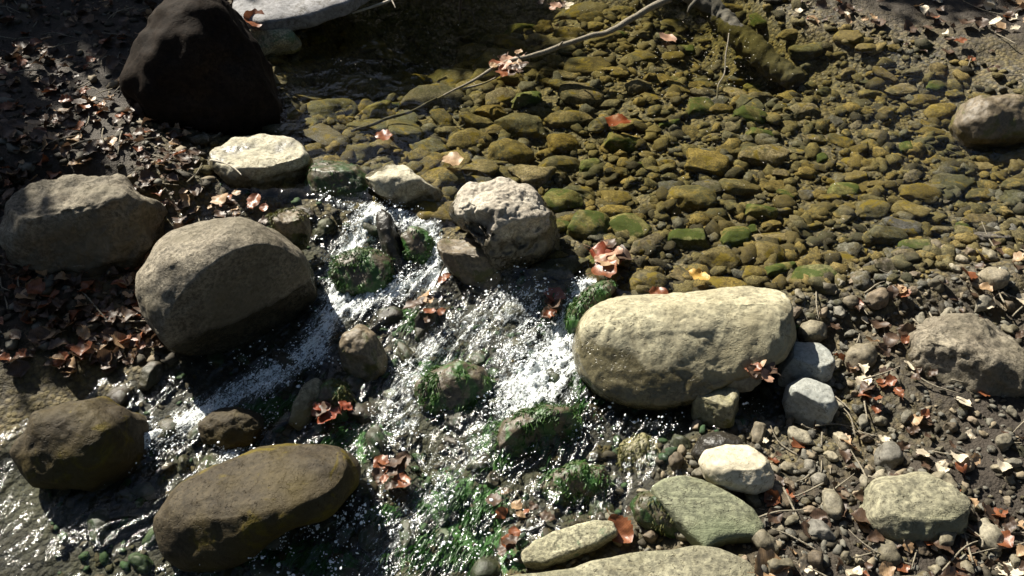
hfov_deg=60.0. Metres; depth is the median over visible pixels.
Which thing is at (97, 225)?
boulder
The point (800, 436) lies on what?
bank stone
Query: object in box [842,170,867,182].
river stone
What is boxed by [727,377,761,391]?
rock
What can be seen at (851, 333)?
bank stone
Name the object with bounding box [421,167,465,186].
river stone
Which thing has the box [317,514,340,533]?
streambed stone
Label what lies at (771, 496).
leaf litter
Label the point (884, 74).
river stone
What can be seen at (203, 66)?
boulder
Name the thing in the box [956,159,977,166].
river stone
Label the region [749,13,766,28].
river stone
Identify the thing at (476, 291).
streambed stone
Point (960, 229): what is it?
river stone
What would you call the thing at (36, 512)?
ground
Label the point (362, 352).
rock
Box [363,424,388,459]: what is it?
streambed stone
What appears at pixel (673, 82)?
river stone
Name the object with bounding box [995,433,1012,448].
bank stone
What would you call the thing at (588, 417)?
streambed stone
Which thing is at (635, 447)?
rock
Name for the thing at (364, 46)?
river stone
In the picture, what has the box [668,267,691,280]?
river stone
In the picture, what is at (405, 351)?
streambed stone
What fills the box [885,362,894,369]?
bank stone
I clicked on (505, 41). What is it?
river stone
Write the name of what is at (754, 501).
bank stone
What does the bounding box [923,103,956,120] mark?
river stone
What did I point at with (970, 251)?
bank stone
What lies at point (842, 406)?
bank stone
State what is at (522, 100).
river stone
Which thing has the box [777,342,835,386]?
rock
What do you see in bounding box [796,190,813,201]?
river stone
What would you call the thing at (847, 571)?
bank stone
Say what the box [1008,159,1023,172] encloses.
river stone
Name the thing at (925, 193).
river stone
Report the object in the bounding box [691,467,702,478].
bank stone
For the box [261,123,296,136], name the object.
river stone
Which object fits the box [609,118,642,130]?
river stone
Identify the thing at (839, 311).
bank stone
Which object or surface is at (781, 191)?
river stone
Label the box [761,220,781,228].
river stone
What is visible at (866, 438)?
bank stone
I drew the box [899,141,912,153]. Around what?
river stone
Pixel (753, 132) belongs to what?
river stone
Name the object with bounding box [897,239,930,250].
river stone
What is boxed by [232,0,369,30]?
stone slab
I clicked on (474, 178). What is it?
river stone
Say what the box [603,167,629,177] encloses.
river stone
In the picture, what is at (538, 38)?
river stone
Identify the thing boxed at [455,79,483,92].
river stone
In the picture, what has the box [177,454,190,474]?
streambed stone
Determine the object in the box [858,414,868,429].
bank stone
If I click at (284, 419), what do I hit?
streambed stone
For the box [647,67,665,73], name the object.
river stone
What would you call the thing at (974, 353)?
boulder
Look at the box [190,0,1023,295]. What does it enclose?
gravel
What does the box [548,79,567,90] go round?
river stone
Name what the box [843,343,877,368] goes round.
bank stone
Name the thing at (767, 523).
bank stone
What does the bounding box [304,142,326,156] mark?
river stone
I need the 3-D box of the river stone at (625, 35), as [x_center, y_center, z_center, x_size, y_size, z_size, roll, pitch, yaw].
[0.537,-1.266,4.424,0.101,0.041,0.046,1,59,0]
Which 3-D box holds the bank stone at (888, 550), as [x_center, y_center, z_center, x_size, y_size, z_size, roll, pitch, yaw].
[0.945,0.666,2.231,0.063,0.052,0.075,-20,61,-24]
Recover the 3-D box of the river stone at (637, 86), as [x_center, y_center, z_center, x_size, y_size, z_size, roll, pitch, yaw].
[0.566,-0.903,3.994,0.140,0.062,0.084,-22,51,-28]
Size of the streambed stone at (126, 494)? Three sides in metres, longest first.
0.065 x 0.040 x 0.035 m
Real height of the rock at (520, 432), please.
0.235 m
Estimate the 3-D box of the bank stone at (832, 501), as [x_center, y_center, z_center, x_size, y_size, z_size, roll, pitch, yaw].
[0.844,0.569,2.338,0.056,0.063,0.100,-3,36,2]
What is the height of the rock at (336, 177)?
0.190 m
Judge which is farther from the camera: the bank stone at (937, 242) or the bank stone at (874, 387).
the bank stone at (937, 242)
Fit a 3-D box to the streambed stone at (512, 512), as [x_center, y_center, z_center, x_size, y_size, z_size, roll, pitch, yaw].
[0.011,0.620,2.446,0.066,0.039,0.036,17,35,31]
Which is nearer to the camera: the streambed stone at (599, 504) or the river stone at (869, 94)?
the streambed stone at (599, 504)
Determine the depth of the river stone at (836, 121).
3.73 m
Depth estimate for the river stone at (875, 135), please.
3.61 m
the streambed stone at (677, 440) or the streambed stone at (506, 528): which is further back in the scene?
the streambed stone at (677, 440)
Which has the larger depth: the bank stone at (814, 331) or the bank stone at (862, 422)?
the bank stone at (814, 331)
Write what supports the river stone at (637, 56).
on the ground
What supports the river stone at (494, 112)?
on the gravel at (661, 207)
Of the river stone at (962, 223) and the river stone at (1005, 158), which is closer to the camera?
the river stone at (962, 223)
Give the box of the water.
[2,0,754,572]
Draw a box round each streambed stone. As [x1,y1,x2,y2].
[86,508,110,546]
[106,385,132,408]
[119,485,135,501]
[128,552,152,573]
[130,482,155,500]
[138,361,163,390]
[142,526,156,547]
[148,418,185,443]
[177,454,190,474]
[187,419,201,442]
[196,451,236,472]
[236,352,248,364]
[250,560,291,575]
[264,529,295,550]
[267,410,288,426]
[272,351,305,381]
[296,205,314,223]
[307,312,325,328]
[309,260,324,268]
[312,218,335,239]
[315,288,322,300]
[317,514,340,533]
[333,568,358,575]
[335,525,354,545]
[341,374,367,394]
[346,401,379,426]
[347,478,378,505]
[358,523,382,551]
[360,214,378,237]
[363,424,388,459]
[367,306,404,331]
[382,386,398,400]
[386,487,409,502]
[393,284,411,296]
[395,565,424,575]
[396,341,412,364]
[398,514,421,552]
[403,374,421,396]
[411,430,421,447]
[414,308,435,345]
[427,284,445,297]
[430,470,443,489]
[432,343,440,355]
[435,528,451,549]
[442,436,459,450]
[444,409,462,431]
[458,341,472,356]
[461,502,481,525]
[463,350,487,369]
[467,452,491,473]
[470,551,501,575]
[471,286,485,296]
[474,329,489,342]
[485,471,499,488]
[486,397,513,412]
[499,523,519,550]
[500,298,535,322]
[507,503,525,521]
[508,337,527,359]
[520,515,545,532]
[525,327,539,337]
[529,479,541,494]
[533,386,547,397]
[539,365,562,390]
[545,503,561,522]
[582,402,601,424]
[583,450,604,461]
[588,496,614,515]
[610,473,620,489]
[627,415,658,432]
[670,434,691,449]
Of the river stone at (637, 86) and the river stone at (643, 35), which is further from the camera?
the river stone at (643, 35)
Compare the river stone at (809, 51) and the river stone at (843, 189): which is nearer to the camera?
the river stone at (843, 189)
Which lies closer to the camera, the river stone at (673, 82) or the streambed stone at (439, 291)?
the streambed stone at (439, 291)
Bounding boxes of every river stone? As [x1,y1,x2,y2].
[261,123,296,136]
[274,74,287,87]
[286,106,301,122]
[289,183,305,192]
[293,93,325,101]
[299,117,319,128]
[299,123,342,147]
[304,98,357,122]
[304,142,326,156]
[325,74,381,103]
[345,119,386,134]
[345,143,378,162]
[357,40,376,53]
[358,99,372,112]
[363,100,392,118]
[371,37,394,59]
[374,139,400,153]
[376,73,404,87]
[378,84,412,101]
[385,118,423,142]
[392,102,400,108]
[395,110,417,123]
[398,74,428,88]
[400,83,464,113]
[408,147,431,161]
[409,136,450,152]
[415,152,444,174]
[415,201,455,227]
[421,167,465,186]
[424,68,473,84]
[429,108,453,125]
[434,126,460,137]
[439,150,470,167]
[446,128,492,151]
[452,159,499,176]
[453,60,475,69]
[455,43,486,63]
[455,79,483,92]
[458,175,492,189]
[459,111,493,129]
[470,68,498,81]
[470,91,483,104]
[472,47,530,70]
[475,104,507,120]
[485,87,515,104]
[485,123,502,134]
[488,138,534,164]
[494,34,525,50]
[494,113,547,139]
[494,160,509,165]
[495,165,512,177]
[496,73,524,85]
[503,23,534,34]
[507,164,556,188]
[511,91,541,109]
[521,62,540,71]
[523,106,553,118]
[529,34,547,44]
[533,20,553,33]
[536,255,589,277]
[538,155,579,172]
[539,67,557,76]
[539,77,550,86]
[541,37,583,47]
[543,188,583,212]
[544,110,593,128]
[546,133,578,153]
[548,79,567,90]
[553,1,608,19]
[553,26,586,37]
[555,70,577,80]
[555,211,574,217]
[556,219,569,232]
[557,45,576,55]
[557,82,609,107]
[563,56,611,76]
[563,185,595,198]
[566,210,609,240]
[576,11,604,23]
[579,158,599,172]
[579,255,618,270]
[583,21,604,31]
[585,30,621,44]
[588,116,609,132]
[596,99,620,108]
[599,205,632,216]
[600,190,631,204]
[601,66,622,71]
[601,132,647,153]
[602,8,620,15]
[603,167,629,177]
[607,91,620,98]
[608,270,631,281]
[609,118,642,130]
[609,213,650,237]
[610,5,634,15]
[610,70,628,77]
[612,21,629,30]
[618,31,629,37]
[618,49,658,65]
[618,258,634,269]
[624,79,650,94]
[627,269,667,290]
[628,30,650,38]
[630,233,663,254]
[633,213,646,219]
[638,150,659,158]
[640,92,660,102]
[646,166,661,173]
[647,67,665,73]
[647,73,670,86]
[648,11,659,18]
[657,159,675,165]
[658,180,676,189]
[659,119,679,127]
[660,18,688,33]
[660,51,684,62]
[663,91,679,99]
[665,78,693,95]
[667,185,717,212]
[668,228,708,249]
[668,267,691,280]
[676,45,695,55]
[682,125,699,141]
[684,148,728,177]
[686,80,713,87]
[686,97,713,117]
[690,77,709,80]
[690,87,716,96]
[691,179,722,193]
[698,246,740,275]
[702,133,720,137]
[708,276,747,287]
[709,103,734,113]
[711,60,721,72]
[711,95,728,103]
[716,144,740,158]
[718,178,760,195]
[720,226,750,249]
[721,120,741,133]
[721,130,739,140]
[723,3,742,12]
[723,87,746,97]
[726,75,751,85]
[729,94,764,109]
[730,105,767,124]
[733,56,749,67]
[738,144,789,166]
[741,265,768,280]
[743,83,761,89]
[745,127,774,139]
[745,203,778,219]
[746,224,758,234]
[747,91,773,102]
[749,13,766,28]
[751,233,786,244]
[755,241,785,261]
[759,180,784,191]
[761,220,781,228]
[764,261,795,277]
[771,103,787,112]
[772,168,789,178]
[776,90,796,100]
[776,189,794,197]
[777,206,796,215]
[778,29,797,40]
[778,120,796,127]
[782,103,820,119]
[788,42,823,61]
[788,148,804,155]
[791,264,836,278]
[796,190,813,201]
[796,246,822,267]
[801,161,815,170]
[802,68,810,76]
[802,95,821,102]
[804,134,827,144]
[805,239,813,248]
[807,220,822,230]
[816,87,831,96]
[816,152,827,162]
[816,194,840,201]
[821,178,834,184]
[821,251,857,264]
[827,114,849,127]
[827,133,854,148]
[827,182,859,198]
[832,30,863,44]
[833,215,852,224]
[835,202,855,210]
[841,67,857,79]
[841,157,856,164]
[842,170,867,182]
[847,192,861,200]
[849,120,861,129]
[849,142,867,155]
[851,99,872,106]
[855,43,876,52]
[855,199,890,219]
[856,181,869,193]
[857,89,883,100]
[858,193,884,200]
[859,248,867,256]
[860,107,873,114]
[860,166,874,171]
[867,129,890,140]
[867,180,884,187]
[867,225,908,244]
[872,66,898,83]
[874,257,896,273]
[877,106,897,118]
[881,216,921,235]
[884,83,917,95]
[887,44,900,52]
[892,248,917,255]
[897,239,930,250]
[898,200,931,218]
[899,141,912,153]
[899,183,942,204]
[901,66,921,76]
[902,169,918,183]
[907,94,939,107]
[913,137,940,145]
[918,126,945,135]
[920,119,929,125]
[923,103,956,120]
[924,144,933,153]
[926,80,945,90]
[926,183,945,189]
[929,62,947,77]
[929,154,945,161]
[929,173,975,194]
[930,226,951,234]
[941,185,961,204]
[945,89,964,97]
[945,148,964,157]
[950,166,975,175]
[951,101,965,117]
[954,221,971,228]
[954,225,974,234]
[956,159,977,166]
[961,213,997,225]
[964,188,990,202]
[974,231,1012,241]
[975,162,993,171]
[984,151,994,157]
[998,150,1023,163]
[1000,178,1023,191]
[1004,190,1012,197]
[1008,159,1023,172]
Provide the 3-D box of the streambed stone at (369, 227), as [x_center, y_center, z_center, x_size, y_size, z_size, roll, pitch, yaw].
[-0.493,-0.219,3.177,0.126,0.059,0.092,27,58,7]
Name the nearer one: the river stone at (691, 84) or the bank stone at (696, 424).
the bank stone at (696, 424)
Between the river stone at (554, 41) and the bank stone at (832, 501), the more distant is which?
the river stone at (554, 41)
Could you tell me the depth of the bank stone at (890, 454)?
2.43 m
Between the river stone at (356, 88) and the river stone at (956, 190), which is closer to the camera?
the river stone at (956, 190)
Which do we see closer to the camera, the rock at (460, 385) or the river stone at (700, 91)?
the rock at (460, 385)
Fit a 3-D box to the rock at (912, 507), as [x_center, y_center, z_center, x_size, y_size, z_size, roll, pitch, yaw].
[1.049,0.592,2.326,0.268,0.183,0.206,0,42,0]
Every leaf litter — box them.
[0,0,232,380]
[762,0,1023,575]
[789,0,1023,44]
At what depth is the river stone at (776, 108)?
3.84 m
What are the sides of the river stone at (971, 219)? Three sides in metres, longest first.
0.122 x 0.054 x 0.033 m
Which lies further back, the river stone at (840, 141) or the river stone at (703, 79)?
the river stone at (703, 79)
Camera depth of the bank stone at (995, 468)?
2.38 m
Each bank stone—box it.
[636,488,647,492]
[642,529,658,543]
[668,451,683,470]
[674,531,686,540]
[685,455,692,460]
[691,419,701,430]
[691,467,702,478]
[735,419,742,430]
[744,493,761,507]
[750,421,765,444]
[751,529,778,554]
[763,518,770,527]
[767,558,794,575]
[771,465,780,475]
[772,484,793,508]
[773,426,779,436]
[774,523,784,532]
[780,461,797,474]
[784,477,795,489]
[785,514,798,525]
[786,417,794,426]
[787,426,814,445]
[793,306,801,318]
[794,289,804,299]
[798,320,826,342]
[803,505,815,514]
[804,459,815,474]
[806,550,824,573]
[808,518,835,540]
[810,472,827,485]
[811,446,823,452]
[819,307,827,317]
[822,489,842,519]
[823,282,838,294]
[823,450,838,461]
[825,376,835,386]
[832,305,845,317]
[832,431,852,452]
[833,417,842,423]
[834,358,843,370]
[835,278,845,285]
[836,399,846,410]
[840,490,849,497]
[840,551,849,564]
[843,295,858,308]
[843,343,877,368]
[844,329,855,337]
[845,568,862,575]
[850,390,858,397]
[855,554,864,565]
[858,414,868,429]
[859,474,870,489]
[860,434,873,442]
[866,287,888,309]
[866,380,876,390]
[872,469,887,479]
[874,416,887,425]
[874,441,903,469]
[874,539,901,566]
[884,371,900,387]
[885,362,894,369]
[887,427,896,433]
[901,410,911,423]
[907,286,917,294]
[909,271,920,278]
[913,540,929,555]
[915,312,924,322]
[918,414,927,424]
[927,275,944,292]
[928,564,942,575]
[930,239,941,247]
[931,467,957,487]
[934,446,943,453]
[935,555,948,568]
[938,531,956,549]
[940,307,955,315]
[943,422,957,432]
[949,263,960,272]
[955,255,969,263]
[958,453,974,473]
[958,560,974,575]
[964,247,976,255]
[967,416,979,425]
[974,294,992,312]
[977,518,1003,551]
[978,267,1009,290]
[982,248,998,261]
[990,464,1004,473]
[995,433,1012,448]
[1001,324,1014,335]
[1002,300,1015,312]
[1003,496,1011,506]
[1004,458,1022,468]
[1004,476,1015,485]
[1006,405,1017,418]
[1009,553,1020,567]
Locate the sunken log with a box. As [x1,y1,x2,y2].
[683,0,804,89]
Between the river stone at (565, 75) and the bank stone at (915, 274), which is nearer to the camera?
the bank stone at (915, 274)
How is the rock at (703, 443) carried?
on the ground
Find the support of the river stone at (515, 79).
on the ground
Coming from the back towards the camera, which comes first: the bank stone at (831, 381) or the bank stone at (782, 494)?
the bank stone at (831, 381)
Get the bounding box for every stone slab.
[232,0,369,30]
[511,545,755,575]
[521,520,617,569]
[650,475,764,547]
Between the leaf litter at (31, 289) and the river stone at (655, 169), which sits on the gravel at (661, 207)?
the river stone at (655, 169)
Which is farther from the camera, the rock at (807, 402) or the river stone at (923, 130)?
the river stone at (923, 130)
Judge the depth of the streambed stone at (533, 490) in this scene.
2.49 m
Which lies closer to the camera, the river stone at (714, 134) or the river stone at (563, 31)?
the river stone at (714, 134)
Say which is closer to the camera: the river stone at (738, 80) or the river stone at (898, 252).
the river stone at (898, 252)
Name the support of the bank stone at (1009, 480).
on the ground
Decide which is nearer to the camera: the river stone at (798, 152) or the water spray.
the water spray
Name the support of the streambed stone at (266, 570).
on the ground
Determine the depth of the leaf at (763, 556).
2.21 m
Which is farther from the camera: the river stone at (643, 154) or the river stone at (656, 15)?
the river stone at (656, 15)
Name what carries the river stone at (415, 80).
on the ground
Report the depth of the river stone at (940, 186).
3.33 m
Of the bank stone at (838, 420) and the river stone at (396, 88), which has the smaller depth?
the bank stone at (838, 420)
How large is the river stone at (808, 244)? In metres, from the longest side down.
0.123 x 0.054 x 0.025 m
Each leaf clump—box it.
[210,190,267,223]
[307,400,354,423]
[371,448,410,489]
[403,272,449,322]
[485,487,556,521]
[488,49,529,76]
[497,525,520,556]
[537,0,573,9]
[541,287,565,318]
[584,237,632,277]
[744,356,779,381]
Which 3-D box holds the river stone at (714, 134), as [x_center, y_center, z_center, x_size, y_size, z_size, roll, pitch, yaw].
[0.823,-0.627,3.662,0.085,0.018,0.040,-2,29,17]
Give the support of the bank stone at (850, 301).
on the ground
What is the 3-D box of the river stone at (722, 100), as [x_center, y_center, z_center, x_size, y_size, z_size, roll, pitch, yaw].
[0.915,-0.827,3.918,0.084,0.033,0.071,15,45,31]
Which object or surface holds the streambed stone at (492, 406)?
on the ground
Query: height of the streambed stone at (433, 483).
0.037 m
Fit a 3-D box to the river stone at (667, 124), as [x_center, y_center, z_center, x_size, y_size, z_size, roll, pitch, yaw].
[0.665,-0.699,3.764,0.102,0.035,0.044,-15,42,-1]
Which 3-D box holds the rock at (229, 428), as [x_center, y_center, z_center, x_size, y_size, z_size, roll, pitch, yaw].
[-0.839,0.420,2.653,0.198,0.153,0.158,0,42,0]
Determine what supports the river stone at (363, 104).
on the ground
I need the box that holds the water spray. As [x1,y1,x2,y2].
[128,182,763,575]
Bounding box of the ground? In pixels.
[0,0,1023,575]
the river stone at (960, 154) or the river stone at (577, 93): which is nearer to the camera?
the river stone at (960, 154)
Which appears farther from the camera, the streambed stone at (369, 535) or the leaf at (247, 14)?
the leaf at (247, 14)
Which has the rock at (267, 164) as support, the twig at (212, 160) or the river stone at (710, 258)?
the twig at (212, 160)
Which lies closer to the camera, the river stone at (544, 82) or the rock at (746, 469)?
the rock at (746, 469)
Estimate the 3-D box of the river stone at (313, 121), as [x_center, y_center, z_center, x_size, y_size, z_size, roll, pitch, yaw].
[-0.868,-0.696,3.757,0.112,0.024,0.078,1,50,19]
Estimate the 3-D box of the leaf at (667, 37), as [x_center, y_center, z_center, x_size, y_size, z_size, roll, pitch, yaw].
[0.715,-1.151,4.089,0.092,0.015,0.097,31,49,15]
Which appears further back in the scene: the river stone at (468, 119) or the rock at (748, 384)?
the river stone at (468, 119)
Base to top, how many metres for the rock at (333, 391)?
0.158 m
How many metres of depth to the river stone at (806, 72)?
4.16 m
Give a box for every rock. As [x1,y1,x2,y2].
[198,407,267,450]
[209,134,313,193]
[249,28,301,55]
[265,207,311,249]
[288,378,322,430]
[304,160,371,202]
[316,376,355,423]
[327,246,395,303]
[338,324,387,382]
[365,163,443,212]
[376,209,406,273]
[399,226,437,266]
[413,360,495,419]
[437,238,501,289]
[449,177,559,273]
[485,398,583,461]
[539,459,614,507]
[561,278,617,337]
[614,432,660,473]
[630,491,677,538]
[691,387,739,428]
[691,431,743,460]
[698,444,774,494]
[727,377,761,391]
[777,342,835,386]
[782,377,838,427]
[859,471,970,544]
[948,94,1023,147]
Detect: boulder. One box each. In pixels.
[0,173,167,277]
[9,396,148,491]
[119,0,286,134]
[135,217,316,354]
[153,443,360,572]
[571,286,795,410]
[905,313,1023,397]
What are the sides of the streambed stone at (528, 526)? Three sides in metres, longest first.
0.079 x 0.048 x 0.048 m
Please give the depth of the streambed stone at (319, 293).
3.02 m
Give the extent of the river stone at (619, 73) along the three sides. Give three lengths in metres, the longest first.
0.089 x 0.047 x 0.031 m
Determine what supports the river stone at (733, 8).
on the ground
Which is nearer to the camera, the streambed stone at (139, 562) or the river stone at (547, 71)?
the streambed stone at (139, 562)
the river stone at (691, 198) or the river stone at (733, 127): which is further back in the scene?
the river stone at (733, 127)
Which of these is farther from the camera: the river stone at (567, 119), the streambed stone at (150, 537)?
the river stone at (567, 119)
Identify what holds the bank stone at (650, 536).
on the ground
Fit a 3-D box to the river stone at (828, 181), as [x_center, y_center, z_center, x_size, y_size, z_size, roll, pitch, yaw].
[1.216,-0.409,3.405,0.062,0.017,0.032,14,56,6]
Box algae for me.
[203,271,606,575]
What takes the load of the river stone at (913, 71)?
on the ground
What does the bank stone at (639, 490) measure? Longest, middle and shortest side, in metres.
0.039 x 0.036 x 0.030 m
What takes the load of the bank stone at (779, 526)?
on the ground
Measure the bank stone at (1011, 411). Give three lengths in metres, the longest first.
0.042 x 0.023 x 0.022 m
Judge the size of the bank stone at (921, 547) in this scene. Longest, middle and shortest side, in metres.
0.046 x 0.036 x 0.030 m
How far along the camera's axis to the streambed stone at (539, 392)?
2.70 m
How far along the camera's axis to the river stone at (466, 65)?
4.51 m
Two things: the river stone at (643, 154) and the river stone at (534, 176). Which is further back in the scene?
the river stone at (643, 154)
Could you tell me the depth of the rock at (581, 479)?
2.46 m
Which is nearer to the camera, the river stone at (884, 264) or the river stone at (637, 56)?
the river stone at (884, 264)
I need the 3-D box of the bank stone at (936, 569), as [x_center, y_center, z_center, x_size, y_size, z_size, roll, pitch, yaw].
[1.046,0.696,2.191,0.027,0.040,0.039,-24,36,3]
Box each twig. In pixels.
[210,159,241,175]
[436,265,444,285]
[716,33,729,98]
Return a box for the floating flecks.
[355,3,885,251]
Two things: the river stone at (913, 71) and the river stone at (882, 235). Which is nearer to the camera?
the river stone at (882, 235)
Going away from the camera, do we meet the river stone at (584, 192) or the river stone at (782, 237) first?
the river stone at (782, 237)
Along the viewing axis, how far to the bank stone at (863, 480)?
2.39 m
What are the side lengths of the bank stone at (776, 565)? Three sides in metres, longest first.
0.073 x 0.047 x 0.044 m
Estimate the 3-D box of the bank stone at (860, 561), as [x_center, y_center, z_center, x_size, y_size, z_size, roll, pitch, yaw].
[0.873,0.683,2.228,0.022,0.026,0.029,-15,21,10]
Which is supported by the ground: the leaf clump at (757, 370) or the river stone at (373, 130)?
the river stone at (373, 130)
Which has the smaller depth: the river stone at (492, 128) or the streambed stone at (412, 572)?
the streambed stone at (412, 572)
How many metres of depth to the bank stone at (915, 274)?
2.84 m
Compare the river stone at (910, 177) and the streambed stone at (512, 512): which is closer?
the streambed stone at (512, 512)
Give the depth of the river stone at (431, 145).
3.58 m
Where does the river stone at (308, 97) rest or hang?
on the gravel at (661, 207)
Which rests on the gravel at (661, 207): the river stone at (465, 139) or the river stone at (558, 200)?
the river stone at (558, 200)
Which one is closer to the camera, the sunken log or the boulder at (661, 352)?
the boulder at (661, 352)
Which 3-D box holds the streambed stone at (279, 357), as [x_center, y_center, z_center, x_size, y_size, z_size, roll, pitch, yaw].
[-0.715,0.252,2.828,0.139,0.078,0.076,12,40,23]
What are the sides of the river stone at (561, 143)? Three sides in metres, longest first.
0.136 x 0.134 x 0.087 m
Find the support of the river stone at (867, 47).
on the ground
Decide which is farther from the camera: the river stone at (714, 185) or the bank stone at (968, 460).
the river stone at (714, 185)
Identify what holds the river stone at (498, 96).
on the ground
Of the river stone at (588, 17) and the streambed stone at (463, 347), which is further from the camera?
the river stone at (588, 17)
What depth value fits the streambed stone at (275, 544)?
2.41 m
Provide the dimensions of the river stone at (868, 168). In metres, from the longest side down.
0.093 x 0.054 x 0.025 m
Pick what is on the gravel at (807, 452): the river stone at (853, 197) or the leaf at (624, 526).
the leaf at (624, 526)
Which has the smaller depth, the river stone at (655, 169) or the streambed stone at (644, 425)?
the streambed stone at (644, 425)
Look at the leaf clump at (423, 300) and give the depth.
2.88 m
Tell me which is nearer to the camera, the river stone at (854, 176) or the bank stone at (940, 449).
the bank stone at (940, 449)
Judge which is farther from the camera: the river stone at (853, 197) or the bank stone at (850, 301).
the river stone at (853, 197)
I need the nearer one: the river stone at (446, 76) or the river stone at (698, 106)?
the river stone at (698, 106)
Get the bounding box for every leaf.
[241,8,263,26]
[371,129,391,140]
[436,151,463,165]
[601,113,630,125]
[606,508,633,542]
[644,286,667,293]
[659,32,676,41]
[686,268,709,279]
[747,547,788,575]
[791,436,804,447]
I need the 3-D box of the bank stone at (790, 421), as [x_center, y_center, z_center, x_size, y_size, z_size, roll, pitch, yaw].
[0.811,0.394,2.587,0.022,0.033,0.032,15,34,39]
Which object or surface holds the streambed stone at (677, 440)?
on the ground
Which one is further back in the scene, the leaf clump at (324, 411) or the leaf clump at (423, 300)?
the leaf clump at (423, 300)
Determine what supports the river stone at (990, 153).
on the ground
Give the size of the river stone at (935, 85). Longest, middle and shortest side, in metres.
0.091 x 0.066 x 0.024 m
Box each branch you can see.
[350,97,437,132]
[352,0,395,13]
[437,0,671,98]
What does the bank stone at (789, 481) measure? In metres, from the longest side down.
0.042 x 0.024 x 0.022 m
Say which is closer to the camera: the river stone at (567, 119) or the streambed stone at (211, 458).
the streambed stone at (211, 458)
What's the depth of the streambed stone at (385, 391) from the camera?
2.73 m
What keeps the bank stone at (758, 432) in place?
on the ground
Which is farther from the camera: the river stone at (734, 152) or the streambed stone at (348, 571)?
the river stone at (734, 152)
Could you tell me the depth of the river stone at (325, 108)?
3.87 m
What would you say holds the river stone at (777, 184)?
on the ground
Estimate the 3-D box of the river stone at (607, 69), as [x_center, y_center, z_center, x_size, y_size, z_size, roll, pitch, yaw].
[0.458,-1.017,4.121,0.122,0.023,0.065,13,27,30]
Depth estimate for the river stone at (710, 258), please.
2.97 m
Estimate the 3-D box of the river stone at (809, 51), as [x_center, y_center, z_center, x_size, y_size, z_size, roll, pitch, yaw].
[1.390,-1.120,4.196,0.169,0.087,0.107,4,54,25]
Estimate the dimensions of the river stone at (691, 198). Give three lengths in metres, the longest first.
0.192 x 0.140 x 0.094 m
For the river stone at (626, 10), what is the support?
on the ground
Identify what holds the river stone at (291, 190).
on the ground
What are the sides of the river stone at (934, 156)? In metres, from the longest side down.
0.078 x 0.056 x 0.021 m
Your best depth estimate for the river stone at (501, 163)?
3.53 m
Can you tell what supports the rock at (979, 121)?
on the ground
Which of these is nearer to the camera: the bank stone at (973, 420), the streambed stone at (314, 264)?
the bank stone at (973, 420)
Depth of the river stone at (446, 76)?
4.27 m
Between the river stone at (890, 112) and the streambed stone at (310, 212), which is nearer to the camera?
the streambed stone at (310, 212)
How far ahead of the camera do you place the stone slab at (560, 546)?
2.28 m
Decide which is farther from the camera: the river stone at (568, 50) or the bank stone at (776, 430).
the river stone at (568, 50)
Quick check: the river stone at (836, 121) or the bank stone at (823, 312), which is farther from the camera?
the river stone at (836, 121)
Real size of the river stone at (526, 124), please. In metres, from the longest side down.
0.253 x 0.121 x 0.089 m
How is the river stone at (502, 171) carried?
on the ground
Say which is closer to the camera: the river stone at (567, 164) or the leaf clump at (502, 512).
the leaf clump at (502, 512)
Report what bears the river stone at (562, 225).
on the gravel at (661, 207)
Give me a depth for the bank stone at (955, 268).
2.85 m
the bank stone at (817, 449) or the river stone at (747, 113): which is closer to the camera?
the bank stone at (817, 449)
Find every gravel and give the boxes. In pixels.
[46,183,803,575]
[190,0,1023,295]
[515,225,1023,575]
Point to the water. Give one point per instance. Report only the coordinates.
(406, 8)
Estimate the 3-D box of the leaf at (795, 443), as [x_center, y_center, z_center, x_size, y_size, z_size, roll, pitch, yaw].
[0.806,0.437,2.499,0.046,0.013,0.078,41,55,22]
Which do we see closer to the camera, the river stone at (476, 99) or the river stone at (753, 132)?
the river stone at (753, 132)
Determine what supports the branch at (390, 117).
in the water
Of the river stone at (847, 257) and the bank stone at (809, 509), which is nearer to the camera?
the bank stone at (809, 509)
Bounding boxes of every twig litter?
[0,0,220,360]
[758,0,1023,575]
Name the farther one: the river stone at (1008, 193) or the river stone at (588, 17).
the river stone at (588, 17)
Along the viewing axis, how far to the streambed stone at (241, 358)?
2.86 m
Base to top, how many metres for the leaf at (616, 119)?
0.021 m
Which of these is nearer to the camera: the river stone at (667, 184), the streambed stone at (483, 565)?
the streambed stone at (483, 565)
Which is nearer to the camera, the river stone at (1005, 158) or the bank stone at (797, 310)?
the bank stone at (797, 310)
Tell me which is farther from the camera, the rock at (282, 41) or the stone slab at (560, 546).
the rock at (282, 41)
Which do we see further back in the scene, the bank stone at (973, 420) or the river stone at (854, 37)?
the river stone at (854, 37)
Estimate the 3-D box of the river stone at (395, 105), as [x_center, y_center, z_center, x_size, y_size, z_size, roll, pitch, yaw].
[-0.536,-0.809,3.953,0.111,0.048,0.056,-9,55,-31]
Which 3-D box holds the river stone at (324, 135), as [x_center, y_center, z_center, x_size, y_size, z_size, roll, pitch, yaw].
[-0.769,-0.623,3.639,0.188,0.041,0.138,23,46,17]
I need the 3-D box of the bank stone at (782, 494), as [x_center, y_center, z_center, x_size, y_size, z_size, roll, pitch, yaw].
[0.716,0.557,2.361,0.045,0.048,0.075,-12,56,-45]
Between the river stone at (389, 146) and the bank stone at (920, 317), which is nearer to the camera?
the bank stone at (920, 317)
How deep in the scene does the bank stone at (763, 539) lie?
2.25 m
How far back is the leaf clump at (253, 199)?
3.13 m
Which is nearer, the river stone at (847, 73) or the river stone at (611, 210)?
the river stone at (611, 210)
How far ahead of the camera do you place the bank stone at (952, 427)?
2.48 m
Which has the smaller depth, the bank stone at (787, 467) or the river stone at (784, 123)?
the bank stone at (787, 467)

